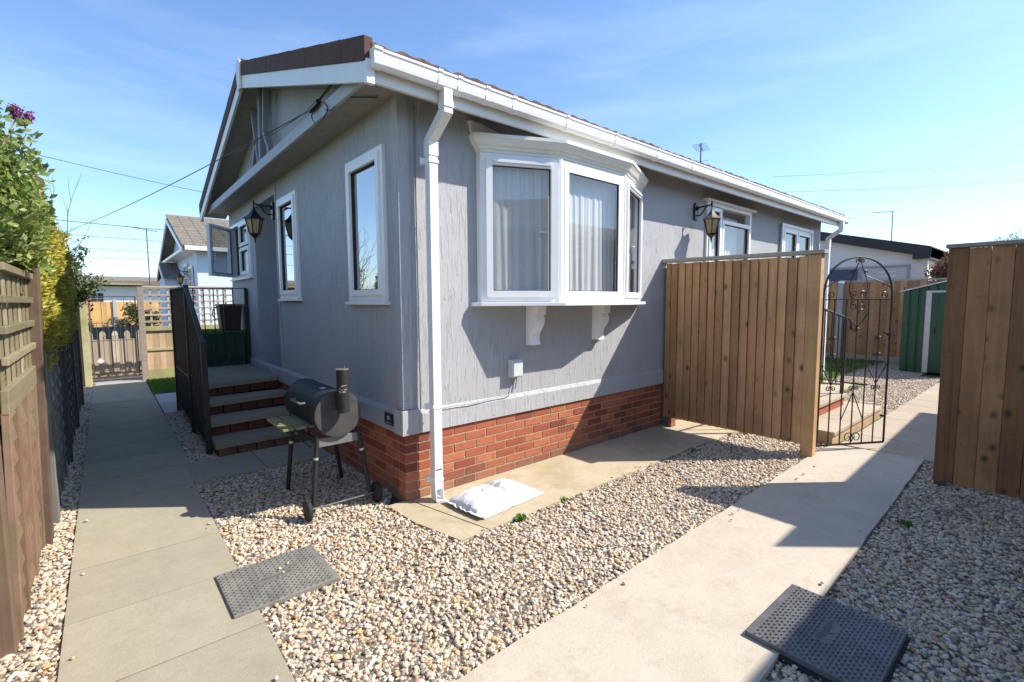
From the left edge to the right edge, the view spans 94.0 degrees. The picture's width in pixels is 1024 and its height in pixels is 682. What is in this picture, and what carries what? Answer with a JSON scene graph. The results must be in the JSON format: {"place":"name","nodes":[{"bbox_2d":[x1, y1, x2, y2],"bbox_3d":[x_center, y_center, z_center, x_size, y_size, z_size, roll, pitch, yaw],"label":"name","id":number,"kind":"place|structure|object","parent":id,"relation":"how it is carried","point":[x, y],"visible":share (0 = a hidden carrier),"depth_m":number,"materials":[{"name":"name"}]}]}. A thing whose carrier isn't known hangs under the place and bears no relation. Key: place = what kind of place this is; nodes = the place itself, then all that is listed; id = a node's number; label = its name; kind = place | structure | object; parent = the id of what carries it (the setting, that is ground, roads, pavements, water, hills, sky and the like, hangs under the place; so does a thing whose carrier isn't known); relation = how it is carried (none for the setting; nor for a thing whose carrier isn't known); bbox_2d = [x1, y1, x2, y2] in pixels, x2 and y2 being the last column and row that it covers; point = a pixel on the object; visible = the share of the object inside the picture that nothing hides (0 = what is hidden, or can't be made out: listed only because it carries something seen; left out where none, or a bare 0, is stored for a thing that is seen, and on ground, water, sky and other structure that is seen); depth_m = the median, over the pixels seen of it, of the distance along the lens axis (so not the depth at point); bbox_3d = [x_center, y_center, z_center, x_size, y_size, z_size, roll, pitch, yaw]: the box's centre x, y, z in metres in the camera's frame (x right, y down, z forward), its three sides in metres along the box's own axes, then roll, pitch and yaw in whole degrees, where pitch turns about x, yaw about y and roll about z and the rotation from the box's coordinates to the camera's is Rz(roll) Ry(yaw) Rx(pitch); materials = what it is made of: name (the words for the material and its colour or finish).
{"place":"outdoors","nodes":[
{"label":"outdoors","id":0,"kind":"place"},
{"bbox_2d":[55,219,161,229],"bbox_3d":[-29.183,-9.319,39.243,0.047,0.362,36.223,4,6,43],"label":"overhead wire","id":1,"kind":"object","parent":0,"point":[107,224],"visible":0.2,"depth_m":36.86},
{"bbox_2d":[73,247,153,252],"bbox_3d":[-30.475,-7.824,40.894,0.033,0.585,36.223,4,6,43],"label":"overhead wire","id":2,"kind":"object","parent":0,"point":[116,250],"visible":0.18,"depth_m":39.05,"materials":[{"name":"grey metal"}]},
{"bbox_2d":[72,234,161,241],"bbox_3d":[-30.478,-8.672,40.824,0.033,0.284,36.222,4,6,43],"label":"overhead wire","id":3,"kind":"object","parent":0,"point":[119,238],"visible":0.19,"depth_m":39.09,"materials":[{"name":"grey metal"}]},
{"bbox_2d":[93,350,141,383],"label":"road","id":4,"kind":"structure","parent":0,"point":[116,379],"depth_m":9.90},
{"bbox_2d":[89,330,173,378],"bbox_3d":[-8.311,0.263,10.161,3.466,0.980,0.095,-4,6,-40],"label":"picket fence","id":5,"kind":"object","parent":4,"relation":"on","point":[101,346],"visible":0.2,"depth_m":10.07,"materials":[{"name":"beige paint"}]},
{"bbox_2d":[79,276,160,322],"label":"white house","id":6,"kind":"structure","parent":0,"point":[120,290],"depth_m":22.70,"materials":[{"name":"paint"}]},
{"bbox_2d":[86,293,103,301],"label":"window","id":7,"kind":"structure","parent":6,"relation":"in","point":[99,294],"depth_m":22.03,"materials":[{"name":"glass"}]},
{"bbox_2d":[40,155,200,191],"bbox_3d":[-25.060,-10.638,28.166,0.033,2.134,20.524,4,6,41],"label":"overhead wire","id":8,"kind":"object","parent":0,"point":[117,173],"visible":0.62,"depth_m":29.23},
{"bbox_2d":[126,226,157,300],"bbox_3d":[-14.440,-2.941,18.742,1.003,3.011,0.400,-4,6,-40],"label":"utility pole","id":9,"kind":"object","parent":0,"point":[147,251],"visible":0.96,"depth_m":18.79,"materials":[{"name":"grey metal"}]},
{"bbox_2d":[146,376,175,396],"bbox_3d":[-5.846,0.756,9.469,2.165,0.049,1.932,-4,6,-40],"label":"lawn","id":10,"kind":"structure","parent":0,"point":[162,382],"depth_m":8.86,"materials":[{"name":"green plant"}]},
{"bbox_2d":[57,381,294,681],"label":"slab path","id":11,"kind":"structure","parent":0,"point":[151,560],"depth_m":2.74,"materials":[{"name":"beige concrete"}]},
{"bbox_2d":[0,359,1023,681],"bbox_3d":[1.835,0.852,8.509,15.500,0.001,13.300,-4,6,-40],"label":"gravel","id":12,"kind":"structure","parent":0,"point":[402,599],"depth_m":2.86,"materials":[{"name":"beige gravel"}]},
{"bbox_2d":[0,443,18,658],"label":"fence post","id":13,"kind":"object","parent":12,"relation":"on","point":[9,639],"visible":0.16,"depth_m":2.10,"materials":[{"name":"brown wood"}]},
{"bbox_2d":[0,262,45,640],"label":"garden fence","id":14,"kind":"object","parent":12,"relation":"on","point":[20,445],"visible":0.98,"depth_m":2.40,"materials":[{"name":"brown wood"}]},
{"bbox_2d":[0,100,57,380],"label":"lilac shrub","id":15,"kind":"object","parent":12,"relation":"on","point":[26,218],"visible":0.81,"depth_m":2.58,"materials":[{"name":"green plant"}]},
{"bbox_2d":[19,250,53,543],"bbox_3d":[-3.044,0.389,3.052,0.140,1.952,0.100,-4,6,-40],"label":"fence post","id":16,"kind":"object","parent":12,"relation":"on","point":[35,314],"visible":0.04,"depth_m":3.04,"materials":[{"name":"brown wood"}]},
{"bbox_2d":[0,213,77,390],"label":"golden hedge","id":17,"kind":"object","parent":12,"relation":"on","point":[58,296],"visible":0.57,"depth_m":3.91,"materials":[{"name":"yellow plant"}]},
{"bbox_2d":[5,301,84,385],"bbox_3d":[-8.435,0.021,8.546,1.216,1.689,0.025,-4,6,-40],"label":"gate side fence","id":18,"kind":"object","parent":12,"relation":"on","point":[80,338],"visible":0.05,"depth_m":8.89,"materials":[{"name":"black wood"}]},
{"bbox_2d":[44,347,60,522],"bbox_3d":[-3.277,0.666,3.356,0.080,1.350,0.080,-4,6,-40],"label":"fence post","id":19,"kind":"object","parent":12,"relation":"on","point":[55,500],"visible":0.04,"depth_m":3.36,"materials":[{"name":"grey concrete"}]},
{"bbox_2d":[47,342,69,505],"bbox_3d":[-3.812,0.630,4.002,0.065,1.220,1.580,-4,6,-40],"label":"garden fence","id":20,"kind":"object","parent":12,"relation":"on","point":[59,417],"visible":0.45,"depth_m":4.14,"materials":[{"name":"grey wood"}]},
{"bbox_2d":[61,346,73,462],"bbox_3d":[-4.359,0.576,4.637,0.080,1.330,0.080,-4,6,-40],"label":"fence post","id":21,"kind":"object","parent":12,"relation":"on","point":[67,406],"visible":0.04,"depth_m":4.63,"materials":[{"name":"brown wood"}]},
{"bbox_2d":[64,340,76,444],"bbox_3d":[-4.909,0.530,5.284,0.065,1.220,1.600,-4,6,-40],"label":"garden fence","id":22,"kind":"object","parent":12,"relation":"on","point":[70,383],"visible":0.29,"depth_m":5.51,"materials":[{"name":"grey wood"}]},
{"bbox_2d":[48,172,95,281],"bbox_3d":[-7.152,-0.729,7.262,1.355,3.523,1.571,-3,6,-32],"label":"bare shrub","id":23,"kind":"object","parent":12,"relation":"on","point":[79,245],"visible":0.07,"depth_m":7.21,"materials":[{"name":"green plant"}]},
{"bbox_2d":[70,336,79,428],"bbox_3d":[-5.463,0.474,5.926,0.080,1.330,0.080,-4,6,-40],"label":"fence post","id":24,"kind":"object","parent":12,"relation":"on","point":[75,384],"visible":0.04,"depth_m":5.92,"materials":[{"name":"brown wood"}]},
{"bbox_2d":[73,328,81,416],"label":"garden fence","id":25,"kind":"object","parent":12,"relation":"on","point":[77,372],"visible":0.24,"depth_m":6.83,"materials":[{"name":"grey wood"}]},
{"bbox_2d":[75,317,84,404],"bbox_3d":[-6.602,0.335,7.255,0.090,1.400,0.090,-4,6,-40],"label":"fence post","id":26,"kind":"object","parent":12,"relation":"on","point":[80,366],"visible":0.18,"depth_m":7.24,"materials":[{"name":"black wood"}]},
{"bbox_2d":[70,236,113,313],"bbox_3d":[-7.522,-0.398,7.960,1.679,2.753,1.439,1,5,15],"label":"leafy shrub","id":27,"kind":"object","parent":12,"relation":"on","point":[85,290],"visible":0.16,"depth_m":7.96,"materials":[{"name":"green plant"}]},
{"bbox_2d":[79,283,148,386],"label":"gate posts","id":28,"kind":"object","parent":12,"relation":"on","point":[86,342],"visible":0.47,"depth_m":9.18,"materials":[{"name":"beige wood"}]},
{"bbox_2d":[88,296,140,379],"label":"garden gate","id":29,"kind":"structure","parent":28,"relation":"attached to","point":[100,360],"depth_m":9.18,"materials":[{"name":"brown wood"},{"name":"black iron"},{"name":"white plastic"}]},
{"bbox_2d":[95,378,142,384],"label":"kerb","id":30,"kind":"structure","parent":12,"relation":"on","point":[117,381],"depth_m":9.33,"materials":[{"name":"concrete"}]},
{"bbox_2d":[87,299,162,326],"bbox_3d":[-16.207,-0.833,19.380,7.098,1.720,0.110,-4,6,-40],"label":"panel fence","id":31,"kind":"object","parent":12,"relation":"on","point":[108,309],"visible":0.09,"depth_m":19.30,"materials":[{"name":"orange wood"}]},
{"bbox_2d":[89,325,162,342],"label":"picket fence","id":32,"kind":"object","parent":12,"relation":"on","point":[95,332],"visible":0.07,"depth_m":16.96,"materials":[{"name":"brown wood"}]},
{"bbox_2d":[115,301,161,326],"bbox_3d":[-15.014,-0.801,19.439,1.426,1.675,1.540,-2,5,-15],"label":"bush","id":33,"kind":"object","parent":12,"relation":"on","point":[130,311],"visible":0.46,"depth_m":19.15,"materials":[{"name":"green plant"}]},
{"bbox_2d":[154,392,182,413],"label":"pale slab","id":34,"kind":"structure","parent":12,"relation":"on","point":[167,402],"depth_m":7.40,"materials":[{"name":"concrete"}]},
{"bbox_2d":[143,285,232,379],"bbox_3d":[-5.707,-0.267,10.854,4.159,1.900,0.100,-4,6,-40],"label":"trellis fence","id":35,"kind":"object","parent":12,"relation":"on","point":[156,350],"visible":0.3,"depth_m":9.69,"materials":[{"name":"beige wood"}]},
{"bbox_2d":[156,214,231,325],"bbox_3d":[-7.677,-2.115,18.134,8.990,4.406,6.800,-4,6,-40],"label":"blue park home","id":36,"kind":"object","parent":12,"relation":"on","point":[184,244],"visible":0.16,"depth_m":14.26,"materials":[{"name":"grey paint"}]},
{"bbox_2d":[175,269,187,285],"bbox_3d":[-9.883,-1.883,14.313,0.352,0.530,0.211,-4,6,-40],"label":"wall lantern","id":37,"kind":"object","parent":36,"relation":"attached to","point":[179,278],"depth_m":14.25,"materials":[{"name":"black metal"}]},
{"bbox_2d":[183,263,188,285],"bbox_3d":[-10.167,-1.411,14.938,0.029,1.950,0.900,-4,6,-40],"label":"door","id":38,"kind":"structure","parent":36,"relation":"in","point":[185,267],"depth_m":14.85,"materials":[{"name":"white plastic"}]},
{"bbox_2d":[188,266,193,300],"bbox_3d":[-9.438,-1.628,14.061,0.029,1.120,0.750,-4,6,-40],"label":"window","id":39,"kind":"structure","parent":36,"relation":"in","point":[190,269],"depth_m":14.04,"materials":[{"name":"white plastic"}]},
{"bbox_2d":[208,364,307,456],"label":"entrance steps","id":40,"kind":"structure","parent":12,"relation":"on","point":[246,401],"depth_m":5.48,"materials":[{"name":"concrete"}]},
{"bbox_2d":[169,285,250,454],"bbox_3d":[-3.600,0.175,6.113,0.970,1.779,2.610,-4,6,-40],"label":"step railing","id":41,"kind":"object","parent":40,"relation":"on","point":[191,369],"visible":0.98,"depth_m":5.68,"materials":[{"name":"black metal"}]},
{"bbox_2d":[202,329,246,366],"bbox_3d":[-4.646,0.384,7.609,0.631,1.126,0.963,-4,6,-40],"label":"storage box","id":42,"kind":"object","parent":40,"relation":"on","point":[230,343],"visible":0.48,"depth_m":7.25,"materials":[{"name":"green plastic"}]},
{"bbox_2d":[212,304,242,331],"bbox_3d":[-4.475,-0.364,7.497,0.402,0.435,0.330,-4,6,-40],"label":"bin","id":43,"kind":"object","parent":42,"relation":"on","point":[229,323],"visible":0.85,"depth_m":7.41,"materials":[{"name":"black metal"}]},
{"bbox_2d":[185,440,331,484],"bbox_3d":[-2.486,1.195,4.726,1.165,0.065,0.670,-4,6,-40],"label":"step pad","id":44,"kind":"object","parent":12,"relation":"on","point":[221,467],"visible":0.65,"depth_m":4.64,"materials":[{"name":"grey concrete"}]},
{"bbox_2d":[215,545,339,618],"bbox_3d":[-1.312,1.352,2.678,0.545,0.088,0.490,-4,6,-41],"label":"inspection cover","id":45,"kind":"object","parent":12,"relation":"on","point":[254,587],"visible":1,"depth_m":2.63,"materials":[{"name":"grey metal"}]},
{"bbox_2d":[267,365,382,521],"bbox_3d":[-1.502,0.705,3.756,0.644,1.098,0.862,-4,6,-40],"label":"barbecue","id":46,"kind":"object","parent":12,"relation":"on","point":[332,413],"visible":1,"depth_m":3.55,"materials":[{"name":"black metal"}]},
{"bbox_2d":[70,443,913,679],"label":"stray pebbles","id":47,"kind":"object","parent":12,"relation":"on","point":[287,563],"visible":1,"depth_m":3.23,"materials":[{"name":"beige stone"}]},
{"bbox_2d":[513,512,529,520],"bbox_3d":[0.065,1.247,3.399,0.114,0.047,0.096,-1,5,-11],"label":"weed","id":48,"kind":"object","parent":12,"relation":"on","point":[520,516],"visible":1,"depth_m":3.38,"materials":[{"name":"green plant"}]},
{"bbox_2d":[199,35,849,501],"bbox_3d":[0.584,-1.288,8.651,9.705,4.381,6.855,-4,6,-40],"label":"park home","id":49,"kind":"object","parent":12,"relation":"on","point":[459,277],"visible":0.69,"depth_m":4.30,"materials":[{"name":"grey paint"}]},
{"bbox_2d":[63,84,377,232],"bbox_3d":[-17.323,-4.455,16.904,42.551,3.452,0.389,4,6,40],"label":"supply cable","id":50,"kind":"object","parent":49,"relation":"attached to","point":[314,106],"visible":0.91,"depth_m":4.02,"materials":[{"name":"black rubber"}]},
{"bbox_2d":[206,219,253,280],"bbox_3d":[-4.384,-1.397,7.362,0.491,0.894,1.400,-4,6,-40],"label":"window","id":51,"kind":"structure","parent":49,"relation":"in","point":[221,241],"depth_m":7.48,"materials":[{"name":"white plastic"}]},
{"bbox_2d":[243,200,274,242],"bbox_3d":[-3.128,-1.471,5.906,0.352,0.530,0.211,-4,6,-40],"label":"wall lantern","id":52,"kind":"object","parent":49,"relation":"attached to","point":[254,220],"depth_m":5.84,"materials":[{"name":"black metal"}]},
{"bbox_2d":[276,190,302,300],"bbox_3d":[-2.604,-1.081,5.594,0.105,1.219,0.790,-4,6,-40],"label":"window","id":53,"kind":"structure","parent":49,"relation":"in","point":[287,205],"depth_m":5.57,"materials":[{"name":"white plastic"}]},
{"bbox_2d":[345,143,390,304],"bbox_3d":[-1.201,-0.912,3.957,0.105,1.219,0.775,-4,6,-40],"label":"window","id":54,"kind":"structure","parent":49,"relation":"in","point":[365,175],"depth_m":3.92,"materials":[{"name":"white plastic"}]},
{"bbox_2d":[467,120,647,305],"bbox_3d":[0.669,-1.088,4.564,2.415,1.487,0.520,-4,6,-40],"label":"bay window","id":55,"kind":"structure","parent":49,"relation":"in","point":[545,206],"depth_m":4.15,"materials":[{"name":"white plastic"}]},
{"bbox_2d":[692,143,708,161],"bbox_3d":[4.753,-3.727,12.097,0.374,2.500,0.419,3,6,32],"label":"roof aerial","id":56,"kind":"object","parent":49,"relation":"attached to","point":[700,146],"visible":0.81,"depth_m":12.00,"materials":[{"name":"grey metal"}]},
{"bbox_2d":[693,201,720,241],"bbox_3d":[2.488,-1.510,6.079,0.211,0.530,0.352,-4,6,-40],"label":"wall lantern","id":57,"kind":"object","parent":49,"relation":"attached to","point":[711,219],"depth_m":6.01,"materials":[{"name":"black metal"}]},
{"bbox_2d":[703,198,756,264],"bbox_3d":[3.079,-0.832,6.913,1.480,2.204,0.215,-4,6,-40],"label":"window","id":58,"kind":"structure","parent":49,"relation":"in","point":[724,242],"depth_m":6.84,"materials":[{"name":"white plastic"}]},
{"bbox_2d":[780,223,813,257],"bbox_3d":[4.992,-1.446,8.521,1.440,1.140,0.203,-4,6,-40],"label":"window","id":59,"kind":"structure","parent":49,"relation":"in","point":[797,232],"depth_m":8.41,"materials":[{"name":"white plastic"}]},
{"bbox_2d":[388,380,852,542],"bbox_3d":[2.769,1.047,6.275,9.090,0.058,0.825,-4,6,-40],"label":"concrete apron","id":60,"kind":"object","parent":12,"relation":"on","point":[573,473],"visible":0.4,"depth_m":4.30,"materials":[{"name":"beige concrete"}]},
{"bbox_2d":[412,501,487,528],"bbox_3d":[-0.467,1.261,3.480,0.780,0.001,0.008,3,6,37],"label":"apron joint","id":61,"kind":"object","parent":60,"relation":"on","point":[449,514],"visible":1,"depth_m":3.46,"materials":[{"name":"concrete"}]},
{"bbox_2d":[444,478,543,518],"bbox_3d":[-0.133,1.176,3.752,0.430,0.118,0.703,4,7,44],"label":"sack","id":62,"kind":"object","parent":60,"relation":"on","point":[489,499],"visible":1,"depth_m":3.62,"materials":[{"name":"white plastic"}]},
{"bbox_2d":[668,416,674,426],"bbox_3d":[1.969,0.994,5.889,0.100,0.135,0.045,-4,6,-40],"label":"brick","id":63,"kind":"object","parent":60,"relation":"on","point":[671,422],"visible":0.86,"depth_m":5.86,"materials":[{"name":"red brick"}]},
{"bbox_2d":[662,249,828,457],"bbox_3d":[2.425,0.108,5.247,0.135,2.102,1.715,-4,6,-40],"label":"wooden fence","id":64,"kind":"object","parent":12,"relation":"on","point":[741,344],"visible":0.99,"depth_m":5.10,"materials":[{"name":"brown wood"}]},
{"bbox_2d":[816,256,894,446],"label":"scroll gate","id":65,"kind":"structure","parent":64,"relation":"attached to","point":[877,338],"depth_m":4.81,"materials":[{"name":"black metal"}]},
{"bbox_2d":[745,584,910,681],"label":"inspection cover","id":66,"kind":"object","parent":12,"relation":"on","point":[817,637],"visible":1,"depth_m":2.13,"materials":[{"name":"grey metal"}]},
{"bbox_2d":[818,390,881,443],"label":"garden steps","id":67,"kind":"structure","parent":12,"relation":"on","point":[835,402],"depth_m":5.88,"materials":[{"name":"beige concrete"}]},
{"bbox_2d":[821,308,851,393],"bbox_3d":[4.030,0.114,6.044,1.640,1.254,0.040,-4,6,-40],"label":"garden handrail","id":68,"kind":"object","parent":67,"relation":"on","point":[847,320],"visible":0.46,"depth_m":6.22,"materials":[{"name":"black metal"}]},
{"bbox_2d":[820,232,948,357],"bbox_3d":[11.978,-1.839,17.674,9.510,3.759,6.677,-4,6,-40],"label":"white bungalow","id":69,"kind":"object","parent":12,"relation":"on","point":[899,260],"visible":0.23,"depth_m":13.01,"materials":[{"name":"paint"}]},
{"bbox_2d":[829,264,910,282],"bbox_3d":[9.383,-1.892,13.817,0.040,0.440,3.320,-4,6,-40],"label":"window","id":70,"kind":"structure","parent":69,"relation":"in","point":[895,271],"depth_m":13.16,"materials":[{"name":"plastic"}]},
{"bbox_2d":[825,278,946,363],"bbox_3d":[8.387,-0.537,12.726,0.160,2.107,11.158,-4,6,-40],"label":"boundary fence","id":71,"kind":"object","parent":12,"relation":"on","point":[840,289],"visible":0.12,"depth_m":12.03,"materials":[{"name":"brown wood"}]},
{"bbox_2d":[897,517,912,526],"bbox_3d":[2.707,1.246,3.289,0.102,0.042,0.091,-4,6,-40],"label":"weed","id":72,"kind":"object","parent":12,"relation":"on","point":[904,522],"visible":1,"depth_m":3.29,"materials":[{"name":"green plant"}]},
{"bbox_2d":[899,280,946,373],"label":"garden shed","id":73,"kind":"structure","parent":12,"relation":"on","point":[922,327],"depth_m":10.08,"materials":[{"name":"green metal"}]},
{"bbox_2d":[927,293,945,372],"bbox_3d":[8.933,-0.154,9.764,0.056,1.665,0.610,-4,6,-40],"label":"door","id":74,"kind":"structure","parent":73,"relation":"in","point":[938,299],"depth_m":9.92,"materials":[{"name":"green metal"}]},
{"bbox_2d":[924,247,992,280],"bbox_3d":[10.560,-0.836,11.197,1.456,2.851,1.437,-4,6,-40],"label":"copper shrub","id":75,"kind":"object","parent":12,"relation":"on","point":[939,270],"visible":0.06,"depth_m":11.25,"materials":[{"name":"brown plant"}]},
{"bbox_2d":[942,501,987,515],"bbox_3d":[3.323,1.220,3.506,0.579,0.018,0.028,-2,5,-23],"label":"twig","id":76,"kind":"object","parent":12,"relation":"on","point":[950,511],"visible":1,"depth_m":3.48,"materials":[{"name":"brown wood"}]},
{"bbox_2d":[933,239,1023,499],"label":"wooden fence","id":77,"kind":"object","parent":12,"relation":"on","point":[979,442],"visible":1,"depth_m":3.73,"materials":[{"name":"brown wood"}]},
{"bbox_2d":[992,227,1023,247],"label":"bare tree","id":78,"kind":"object","parent":12,"relation":"on","point":[1014,238],"visible":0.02,"depth_m":28.35,"materials":[{"name":"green plant"}]},
{"bbox_2d":[0,0,1023,276],"label":"sky","id":79,"kind":"structure","parent":0,"point":[789,89],"materials":[{"name":"blue"}]},
{"bbox_2d":[454,445,923,681],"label":"concrete path","id":80,"kind":"structure","parent":0,"point":[693,605],"depth_m":2.57,"materials":[{"name":"beige concrete"}]},
{"bbox_2d":[821,356,883,380],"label":"lawn","id":81,"kind":"structure","parent":0,"point":[849,365],"depth_m":11.12,"materials":[{"name":"green plant"}]},
{"bbox_2d":[873,211,893,240],"bbox_3d":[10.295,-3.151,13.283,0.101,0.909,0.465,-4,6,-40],"label":"street lamp","id":82,"kind":"object","parent":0,"point":[892,222],"visible":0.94,"depth_m":13.12,"materials":[{"name":"metal"}]},
{"bbox_2d":[842,382,939,462],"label":"buff path","id":83,"kind":"structure","parent":0,"point":[910,428],"depth_m":5.61,"materials":[{"name":"beige concrete"}]},
{"bbox_2d":[776,162,1014,176],"bbox_3d":[23.542,-8.499,22.129,23.115,1.813,0.013,0,5,-2],"label":"overhead wire","id":84,"kind":"object","parent":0,"point":[896,170],"visible":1,"depth_m":22.02,"materials":[{"name":"grey metal"}]},
{"bbox_2d":[799,180,1023,191],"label":"overhead wire","id":85,"kind":"object","parent":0,"point":[907,187],"visible":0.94,"depth_m":22.09,"materials":[{"name":"grey metal"}]}
]}

